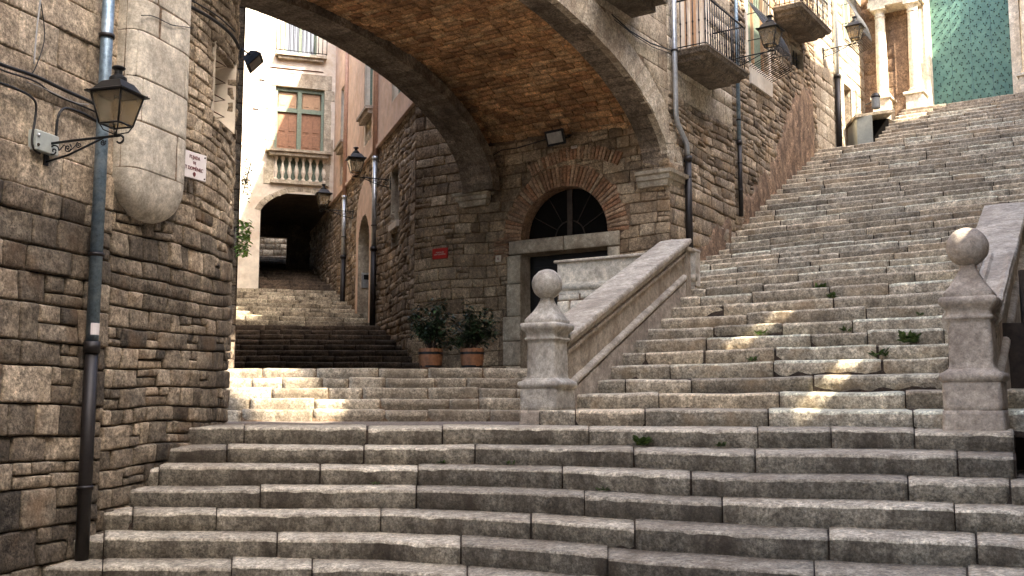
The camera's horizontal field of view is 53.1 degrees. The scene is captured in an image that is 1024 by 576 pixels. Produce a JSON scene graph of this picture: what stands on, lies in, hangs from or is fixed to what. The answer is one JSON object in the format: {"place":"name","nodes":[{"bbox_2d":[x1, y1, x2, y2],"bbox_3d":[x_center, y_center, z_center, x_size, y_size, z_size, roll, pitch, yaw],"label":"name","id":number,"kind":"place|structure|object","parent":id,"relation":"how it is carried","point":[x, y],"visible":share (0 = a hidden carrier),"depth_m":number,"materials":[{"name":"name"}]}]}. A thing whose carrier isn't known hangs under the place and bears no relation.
{"place":"outdoors","nodes":[
{"label":"outdoors","id":0,"kind":"place"},
{"bbox_2d":[226,421,519,428],"bbox_3d":[-1.950,1.601,10.887,7.100,0.326,3.400,0,-7,0],"label":"landing","id":1,"kind":"object","parent":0,"point":[371,423],"depth_m":11.88,"materials":[{"name":"grey stone"}]},
{"bbox_2d":[517,269,577,424],"bbox_3d":[0.360,0.624,10.399,0.471,1.645,0.471,-4,-8,31],"label":"newel post","id":2,"kind":"object","parent":1,"relation":"on","point":[547,328],"visible":0.96,"depth_m":10.26,"materials":[{"name":"stone"}]},
{"bbox_2d":[539,92,1023,436],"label":"stone staircase","id":3,"kind":"structure","parent":1,"relation":"on","point":[864,231],"depth_m":12.10,"materials":[{"name":"grey stone"}]},
{"bbox_2d":[564,238,692,408],"bbox_3d":[1.313,0.670,12.067,0.456,3.010,3.530,-4,-8,31],"label":"stair balustrade","id":4,"kind":"object","parent":3,"relation":"on","point":[612,320],"visible":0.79,"depth_m":11.83,"materials":[{"name":"stone"}]},
{"bbox_2d":[745,356,756,361],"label":"weed","id":5,"kind":"object","parent":3,"relation":"on","point":[752,359],"visible":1,"depth_m":10.72,"materials":[{"name":"green plant"}]},
{"bbox_2d":[754,329,768,334],"bbox_3d":[2.782,0.492,11.405,0.172,0.070,0.117,-3,-7,23],"label":"weed","id":6,"kind":"object","parent":3,"relation":"on","point":[759,333],"visible":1,"depth_m":11.41,"materials":[{"name":"green plant"}]},
{"bbox_2d":[813,283,826,287],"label":"weed","id":7,"kind":"object","parent":3,"relation":"on","point":[820,285],"visible":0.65,"depth_m":12.52,"materials":[{"name":"green plant"}]},
{"bbox_2d":[826,292,836,297],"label":"weed","id":8,"kind":"object","parent":3,"relation":"on","point":[831,295],"visible":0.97,"depth_m":12.03,"materials":[{"name":"green plant"}]},
{"bbox_2d":[838,326,852,331],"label":"weed","id":9,"kind":"object","parent":3,"relation":"on","point":[844,329],"visible":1,"depth_m":10.88,"materials":[{"name":"green plant"}]},
{"bbox_2d":[845,109,893,145],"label":"parapet block","id":10,"kind":"structure","parent":3,"relation":"on","point":[866,127],"depth_m":24.29,"materials":[{"name":"grey stone"}]},
{"bbox_2d":[867,348,888,357],"bbox_3d":[3.595,0.631,10.046,0.205,0.114,0.132,3,-8,-27],"label":"weed","id":11,"kind":"object","parent":3,"relation":"on","point":[881,352],"visible":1,"depth_m":10.04,"materials":[{"name":"green plant"}]},
{"bbox_2d":[896,330,921,342],"bbox_3d":[3.963,0.481,10.196,0.268,0.132,0.160,0,-7,0],"label":"weed","id":12,"kind":"object","parent":3,"relation":"on","point":[908,338],"visible":1,"depth_m":10.20,"materials":[{"name":"green plant"}]},
{"bbox_2d":[942,202,1023,447],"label":"stair balustrade","id":13,"kind":"object","parent":3,"relation":"on","point":[1000,227],"visible":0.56,"depth_m":9.61,"materials":[{"name":"stone"}]},
{"bbox_2d":[226,368,526,420],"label":"stone staircase","id":14,"kind":"structure","parent":0,"point":[370,394],"depth_m":13.14,"materials":[{"name":"beige stone"}]},
{"bbox_2d":[42,424,1023,575],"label":"stone staircase","id":15,"kind":"structure","parent":0,"point":[264,500],"depth_m":7.63,"materials":[{"name":"grey stone"}]},
{"bbox_2d":[632,435,653,445],"bbox_3d":[1.078,1.255,8.428,0.191,0.095,0.115,0,-7,0],"label":"weed","id":16,"kind":"object","parent":15,"relation":"on","point":[643,440],"visible":1,"depth_m":8.42,"materials":[{"name":"green plant"}]},
{"bbox_2d":[716,441,725,446],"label":"weed","id":17,"kind":"object","parent":15,"relation":"on","point":[719,444],"visible":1,"depth_m":8.18,"materials":[{"name":"green plant"}]},
{"bbox_2d":[938,228,1009,430],"bbox_3d":[3.600,0.340,8.016,0.471,1.644,0.470,-4,-8,31],"label":"newel post","id":18,"kind":"object","parent":15,"relation":"on","point":[973,378],"visible":0.98,"depth_m":7.85,"materials":[{"name":"stone"}]},
{"bbox_2d":[1017,470,1023,477],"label":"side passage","id":19,"kind":"object","parent":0,"point":[1020,473],"depth_m":8.04},
{"bbox_2d":[1002,270,1023,469],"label":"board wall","id":20,"kind":"structure","parent":19,"relation":"on","point":[1013,333],"depth_m":8.73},
{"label":"lane paving","id":21,"kind":"structure","parent":0,"visible":0},
{"bbox_2d":[226,6,245,368],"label":"stone building","id":22,"kind":"structure","parent":21,"relation":"on","point":[239,107],"depth_m":14.31,"materials":[{"name":"beige stone"}]},
{"bbox_2d":[234,220,253,257],"bbox_3d":[-3.735,-0.684,14.194,0.303,0.582,0.362,0,-7,0],"label":"ivy","id":23,"kind":"object","parent":22,"relation":"attached to","point":[243,238],"visible":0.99,"depth_m":14.16,"materials":[{"name":"green plant"}]},
{"bbox_2d":[236,158,256,202],"bbox_3d":[-3.688,-1.497,14.225,0.320,0.623,0.130,0,-7,0],"label":"ivy","id":24,"kind":"object","parent":22,"relation":"attached to","point":[246,180],"visible":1,"depth_m":14.22,"materials":[{"name":"green plant"}]},
{"bbox_2d":[239,48,263,73],"bbox_3d":[-3.646,-3.151,14.346,0.328,0.314,0.783,2,-7,-17],"label":"floodlight","id":25,"kind":"object","parent":22,"relation":"attached to","point":[253,59],"visible":0.93,"depth_m":14.05,"materials":[{"name":"black paint"}]},
{"bbox_2d":[237,8,364,288],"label":"plastered house","id":26,"kind":"structure","parent":21,"relation":"on","point":[288,121],"depth_m":28.93,"materials":[{"name":"paint"}]},
{"bbox_2d":[266,86,331,159],"bbox_3d":[-6.002,-4.668,28.895,1.790,2.020,0.490,2,-7,-19],"label":"window","id":27,"kind":"structure","parent":26,"relation":"in","point":[299,132],"depth_m":29.02,"materials":[{"name":"wood"}]},
{"bbox_2d":[275,19,326,63],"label":"balcony","id":28,"kind":"structure","parent":26,"relation":"in","point":[296,44],"depth_m":29.16,"materials":[{"name":"paint"}]},
{"bbox_2d":[234,325,419,368],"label":"stone staircase","id":29,"kind":"structure","parent":21,"relation":"on","point":[281,346],"depth_m":19.85,"materials":[{"name":"grey stone"}]},
{"bbox_2d":[309,47,425,355],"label":"plastered house","id":30,"kind":"structure","parent":21,"relation":"on","point":[395,219],"depth_m":22.98,"materials":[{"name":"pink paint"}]},
{"bbox_2d":[259,196,326,256],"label":"rubble wall","id":31,"kind":"structure","parent":30,"relation":"attached to","point":[272,247],"depth_m":36.68,"materials":[{"name":"beige stone"}]},
{"bbox_2d":[314,184,353,218],"bbox_3d":[-4.465,-2.176,25.780,0.963,0.872,0.400,2,-7,-19],"label":"street lamp","id":32,"kind":"object","parent":30,"relation":"attached to","point":[323,191],"visible":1,"depth_m":25.68,"materials":[{"name":"black metal"}]},
{"bbox_2d":[340,86,343,138],"bbox_3d":[-4.471,-4.824,27.807,0.177,1.672,1.190,2,-7,-19],"label":"window","id":33,"kind":"structure","parent":30,"relation":"in","point":[342,90],"depth_m":28.24,"materials":[{"name":"paint"}]},
{"bbox_2d":[340,52,348,301],"bbox_3d":[-4.395,-3.775,27.012,0.156,9.800,0.158,0,-7,0],"label":"drainpipe","id":34,"kind":"object","parent":30,"relation":"attached to","point":[343,241],"visible":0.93,"depth_m":26.84,"materials":[{"name":"metal"}]},
{"bbox_2d":[349,217,351,234],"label":"window","id":35,"kind":"structure","parent":30,"relation":"in","point":[350,221],"depth_m":26.43,"materials":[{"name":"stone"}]},
{"bbox_2d":[357,215,368,317],"bbox_3d":[-3.242,-0.006,24.224,0.586,3.456,1.440,2,-7,-19],"label":"arched doorway","id":36,"kind":"structure","parent":30,"relation":"in","point":[363,241],"depth_m":24.87,"materials":[{"name":"stone"}]},
{"bbox_2d":[361,273,368,287],"bbox_3d":[-3.521,-0.184,24.896,0.280,0.370,0.036,2,-7,-19],"label":"intercom","id":37,"kind":"object","parent":30,"relation":"attached to","point":[364,280],"visible":0.64,"depth_m":24.87,"materials":[{"name":"metal"}]},
{"bbox_2d":[345,147,390,189],"bbox_3d":[-3.007,-2.525,21.512,0.944,0.854,0.392,2,-7,-19],"label":"street lamp","id":38,"kind":"object","parent":30,"relation":"attached to","point":[356,156],"visible":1,"depth_m":21.42,"materials":[{"name":"black metal"}]},
{"bbox_2d":[364,65,372,106],"bbox_3d":[-3.317,-5.301,24.430,0.177,2.222,1.290,2,-7,-19],"label":"window","id":39,"kind":"structure","parent":30,"relation":"in","point":[368,84],"depth_m":24.87,"materials":[{"name":"paint"}]},
{"bbox_2d":[369,71,377,325],"bbox_3d":[-3.074,-3.987,23.107,0.156,10.300,0.158,0,-7,0],"label":"drainpipe","id":40,"kind":"object","parent":30,"relation":"attached to","point":[373,248],"visible":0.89,"depth_m":22.80,"materials":[{"name":"metal"}]},
{"bbox_2d":[391,228,398,248],"bbox_3d":[-2.276,-1.014,21.101,0.320,0.360,0.580,2,-7,-19],"label":"window","id":41,"kind":"structure","parent":30,"relation":"in","point":[395,244],"depth_m":21.33,"materials":[{"name":"stone"}]},
{"bbox_2d":[391,165,399,221],"bbox_3d":[-2.279,-1.906,21.217,0.320,1.120,0.700,2,-7,-19],"label":"window","id":42,"kind":"structure","parent":30,"relation":"in","point":[395,202],"depth_m":21.52,"materials":[{"name":"stone"}]},
{"bbox_2d":[392,84,399,101],"bbox_3d":[-2.283,-5.166,21.338,0.177,2.422,1.240,2,-7,-19],"label":"window","id":43,"kind":"structure","parent":30,"relation":"in","point":[395,91],"depth_m":21.68,"materials":[{"name":"paint"}]},
{"bbox_2d":[407,298,460,368],"bbox_3d":[-1.204,0.707,15.531,0.974,1.146,0.798,0,-7,0],"label":"potted shrub","id":44,"kind":"object","parent":21,"relation":"on","point":[430,356],"visible":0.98,"depth_m":15.43,"materials":[{"name":"green plant"}]},
{"bbox_2d":[440,297,501,367],"bbox_3d":[-0.622,0.713,15.542,0.985,1.138,0.777,3,-7,-21],"label":"potted shrub","id":45,"kind":"object","parent":21,"relation":"on","point":[472,356],"visible":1,"depth_m":15.43,"materials":[{"name":"green plant"}]},
{"bbox_2d":[553,248,700,313],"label":"terrace parapet","id":46,"kind":"structure","parent":21,"relation":"on","point":[582,278],"depth_m":14.71,"materials":[{"name":"stone"}]},
{"bbox_2d":[411,0,871,368],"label":"stone palace","id":47,"kind":"structure","parent":21,"relation":"on","point":[546,207],"depth_m":17.85,"materials":[{"name":"stone"}]},
{"bbox_2d":[432,248,447,258],"bbox_3d":[-1.291,-0.619,18.382,0.330,0.190,0.024,-4,-8,32],"label":"wall sign","id":48,"kind":"object","parent":47,"relation":"attached to","point":[439,253],"visible":1,"depth_m":18.37,"materials":[{"name":"red metal"}]},
{"bbox_2d":[240,0,688,208],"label":"arched bridge","id":49,"kind":"structure","parent":47,"relation":"attached to","point":[470,79],"depth_m":15.82,"materials":[{"name":"brick"}]},
{"bbox_2d":[491,139,545,201],"bbox_3d":[0.100,-2.014,17.651,1.162,0.978,0.018,-4,-8,32],"label":"cable","id":50,"kind":"object","parent":49,"relation":"attached to","point":[515,148],"visible":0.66,"depth_m":17.72,"materials":[{"name":"black rubber"}]},
{"bbox_2d":[611,14,670,50],"bbox_3d":[1.996,-3.853,15.620,0.020,0.143,1.978,-5,-8,34],"label":"cable","id":51,"kind":"object","parent":49,"relation":"attached to","point":[638,35],"visible":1,"depth_m":15.49,"materials":[{"name":"grey rubber"}]},
{"bbox_2d":[614,19,671,54],"bbox_3d":[2.153,-3.781,15.845,0.012,0.100,2.383,-5,-8,34],"label":"cable","id":52,"kind":"object","parent":49,"relation":"attached to","point":[642,40],"visible":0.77,"depth_m":15.59,"materials":[{"name":"grey rubber"}]},
{"bbox_2d":[495,255,500,261],"bbox_3d":[-0.234,-0.508,17.704,0.110,0.110,0.024,-4,-8,32],"label":"number tile","id":53,"kind":"object","parent":47,"relation":"attached to","point":[498,258],"visible":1,"depth_m":17.69,"materials":[{"name":"beige ceramic"}]},
{"bbox_2d":[544,128,571,146],"bbox_3d":[0.783,-2.504,17.184,0.424,0.250,0.302,-5,-9,38],"label":"floodlight","id":54,"kind":"object","parent":47,"relation":"attached to","point":[555,137],"visible":1,"depth_m":17.09,"materials":[{"name":"black paint"}]},
{"bbox_2d":[530,250,606,313],"bbox_3d":[1.030,0.548,17.215,1.655,2.300,0.075,-4,-8,32],"label":"door","id":55,"kind":"structure","parent":47,"relation":"in","point":[539,263],"depth_m":17.57,"materials":[{"name":"black paint"}]},
{"bbox_2d":[671,0,692,247],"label":"drainpipe","id":56,"kind":"object","parent":47,"relation":"attached to","point":[688,189],"visible":0.92,"depth_m":16.47,"materials":[{"name":"metal"}]},
{"bbox_2d":[678,0,709,48],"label":"balcony door","id":57,"kind":"structure","parent":47,"relation":"in","point":[689,2],"depth_m":17.71,"materials":[{"name":"paint"}]},
{"bbox_2d":[734,0,743,216],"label":"drainpipe","id":58,"kind":"object","parent":47,"relation":"attached to","point":[739,163],"visible":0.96,"depth_m":18.56,"materials":[{"name":"grey metal"}]},
{"bbox_2d":[730,15,784,65],"bbox_3d":[4.372,-4.423,18.430,0.982,0.889,0.408,-5,-8,34],"label":"street lamp","id":59,"kind":"object","parent":47,"relation":"attached to","point":[769,27],"visible":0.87,"depth_m":18.26,"materials":[{"name":"black metal"}]},
{"bbox_2d":[743,0,791,97],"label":"window","id":60,"kind":"structure","parent":47,"relation":"in","point":[756,11],"depth_m":20.02,"materials":[{"name":"paint"}]},
{"bbox_2d":[776,0,797,5],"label":"balcony door","id":61,"kind":"structure","parent":47,"relation":"in","point":[777,1],"depth_m":21.97,"materials":[{"name":"stone"}]},
{"bbox_2d":[790,44,803,72],"bbox_3d":[5.992,-4.908,22.055,0.320,0.480,0.800,-5,-8,34],"label":"window","id":62,"kind":"structure","parent":47,"relation":"in","point":[796,56],"depth_m":22.28,"materials":[{"name":"glass"}]},
{"bbox_2d":[832,0,842,146],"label":"drainpipe","id":63,"kind":"object","parent":47,"relation":"attached to","point":[837,76],"visible":0.85,"depth_m":24.10,"materials":[{"name":"metal"}]},
{"bbox_2d":[822,16,865,58],"bbox_3d":[7.547,-5.730,23.359,0.944,0.855,0.392,-5,-8,34],"label":"street lamp","id":64,"kind":"object","parent":47,"relation":"attached to","point":[854,25],"visible":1,"depth_m":23.22,"materials":[{"name":"black metal"}]},
{"bbox_2d":[840,76,853,145],"bbox_3d":[8.045,-3.792,25.016,0.387,2.562,0.930,-5,-8,34],"label":"doorway","id":65,"kind":"structure","parent":47,"relation":"in","point":[847,107],"depth_m":25.25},
{"bbox_2d":[841,0,871,54],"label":"window","id":66,"kind":"structure","parent":47,"relation":"in","point":[848,7],"depth_m":25.73,"materials":[{"name":"stone"}]},
{"bbox_2d":[855,91,857,113],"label":"window","id":67,"kind":"structure","parent":47,"relation":"in","point":[855,91],"depth_m":25.74,"materials":[{"name":"stone"}]},
{"label":"ground","id":68,"kind":"structure","parent":0,"visible":0},
{"bbox_2d":[0,0,240,575],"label":"stone building","id":69,"kind":"structure","parent":68,"relation":"on","point":[163,378],"depth_m":8.18,"materials":[{"name":"stone"}]},
{"bbox_2d":[0,82,40,154],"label":"cable","id":70,"kind":"object","parent":69,"relation":"attached to","point":[35,114],"visible":1,"depth_m":7.36,"materials":[{"name":"black rubber"}]},
{"bbox_2d":[33,0,40,63],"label":"cable","id":71,"kind":"object","parent":69,"relation":"attached to","point":[36,31],"visible":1,"depth_m":7.43,"materials":[{"name":"grey rubber"}]},
{"bbox_2d":[32,3,44,72],"bbox_3d":[-3.443,-1.832,7.460,0.020,0.626,0.113,-3,-7,21],"label":"cable","id":72,"kind":"object","parent":69,"relation":"attached to","point":[44,39],"visible":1,"depth_m":7.50,"materials":[{"name":"black rubber"}]},
{"bbox_2d":[28,129,58,156],"bbox_3d":[-3.416,-1.059,7.479,0.084,0.150,0.230,-2,-7,17],"label":"junction box","id":73,"kind":"object","parent":69,"relation":"attached to","point":[42,140],"visible":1,"depth_m":7.43,"materials":[{"name":"grey plastic"}]},
{"bbox_2d":[0,62,96,105],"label":"cable","id":74,"kind":"object","parent":69,"relation":"attached to","point":[9,67],"visible":0.86,"depth_m":7.50,"materials":[{"name":"black rubber"}]},
{"bbox_2d":[0,68,112,120],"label":"cable","id":75,"kind":"object","parent":69,"relation":"attached to","point":[40,84],"visible":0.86,"depth_m":7.50,"materials":[{"name":"black rubber"}]},
{"bbox_2d":[27,82,88,104],"bbox_3d":[-3.377,-1.447,7.639,0.020,0.036,0.639,-2,-7,17],"label":"cable","id":76,"kind":"object","parent":69,"relation":"attached to","point":[55,93],"visible":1,"depth_m":7.58,"materials":[{"name":"grey rubber"}]},
{"bbox_2d":[55,107,96,135],"bbox_3d":[-3.317,-1.190,7.811,0.031,0.346,0.456,-2,-7,17],"label":"cable","id":77,"kind":"object","parent":69,"relation":"attached to","point":[72,109],"visible":0.96,"depth_m":7.68,"materials":[{"name":"black rubber"}]},
{"bbox_2d":[74,0,114,560],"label":"drainpipe","id":78,"kind":"object","parent":69,"relation":"attached to","point":[91,351],"visible":0.94,"depth_m":7.83,"materials":[{"name":"grey metal"}]},
{"bbox_2d":[90,323,99,334],"bbox_3d":[-3.177,0.313,7.822,0.022,0.090,0.082,-4,-8,28],"label":"sticker","id":79,"kind":"object","parent":78,"relation":"attached to","point":[95,328],"visible":1,"depth_m":7.80,"materials":[{"name":"white paper"}]},
{"bbox_2d":[43,65,149,165],"bbox_3d":[-3.065,-1.258,7.444,0.770,0.698,0.320,-2,-7,17],"label":"street lamp","id":80,"kind":"object","parent":69,"relation":"attached to","point":[116,89],"visible":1,"depth_m":7.38,"materials":[{"name":"black metal"}]},
{"bbox_2d":[141,15,190,27],"bbox_3d":[-2.922,-2.262,8.703,0.020,0.154,0.697,-2,-7,17],"label":"cable","id":81,"kind":"object","parent":69,"relation":"attached to","point":[164,21],"visible":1,"depth_m":8.64,"materials":[{"name":"grey rubber"}]},
{"bbox_2d":[184,150,206,181],"bbox_3d":[-2.858,-1.098,9.120,0.029,0.240,0.370,-3,-8,26],"label":"street sign","id":82,"kind":"object","parent":69,"relation":"attached to","point":[195,166],"visible":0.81,"depth_m":9.16,"materials":[{"name":"white metal"}]},
{"bbox_2d":[192,0,235,31],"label":"cable","id":83,"kind":"object","parent":69,"relation":"attached to","point":[214,14],"visible":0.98,"depth_m":9.56,"materials":[{"name":"black rubber"}]},
{"bbox_2d":[191,5,240,49],"bbox_3d":[-2.825,-2.477,9.463,0.084,0.093,1.370,-2,-7,13],"label":"cable","id":84,"kind":"object","parent":69,"relation":"attached to","point":[218,23],"visible":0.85,"depth_m":9.61,"materials":[{"name":"black rubber"}]},
{"bbox_2d":[211,41,236,133],"bbox_3d":[-2.986,-1.949,10.034,0.386,0.739,0.648,0,-7,0],"label":"window","id":85,"kind":"structure","parent":69,"relation":"in","point":[221,74],"depth_m":10.32,"materials":[{"name":"paint"}]},
{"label":"church platform","id":86,"kind":"structure","parent":0,"visible":0},
{"bbox_2d":[861,0,1023,123],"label":"stone church","id":87,"kind":"structure","parent":86,"relation":"on","point":[920,53],"depth_m":25.45,"materials":[{"name":"stone"}]},
{"bbox_2d":[866,93,880,109],"bbox_3d":[8.316,-4.298,23.686,0.217,0.370,0.468,3,-8,-27],"label":"wall bin","id":88,"kind":"object","parent":87,"relation":"attached to","point":[875,101],"depth_m":23.50,"materials":[{"name":"grey metal"}]},
{"bbox_2d":[929,0,1012,104],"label":"green door","id":89,"kind":"structure","parent":87,"relation":"in","point":[970,39],"depth_m":25.25,"materials":[{"name":"metal"}]},
{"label":"upper lane paving","id":90,"kind":"structure","parent":0,"visible":0},
{"bbox_2d":[236,256,368,326],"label":"stone staircase","id":91,"kind":"structure","parent":90,"relation":"on","point":[282,294],"depth_m":25.80,"materials":[{"name":"grey stone"}]}
]}

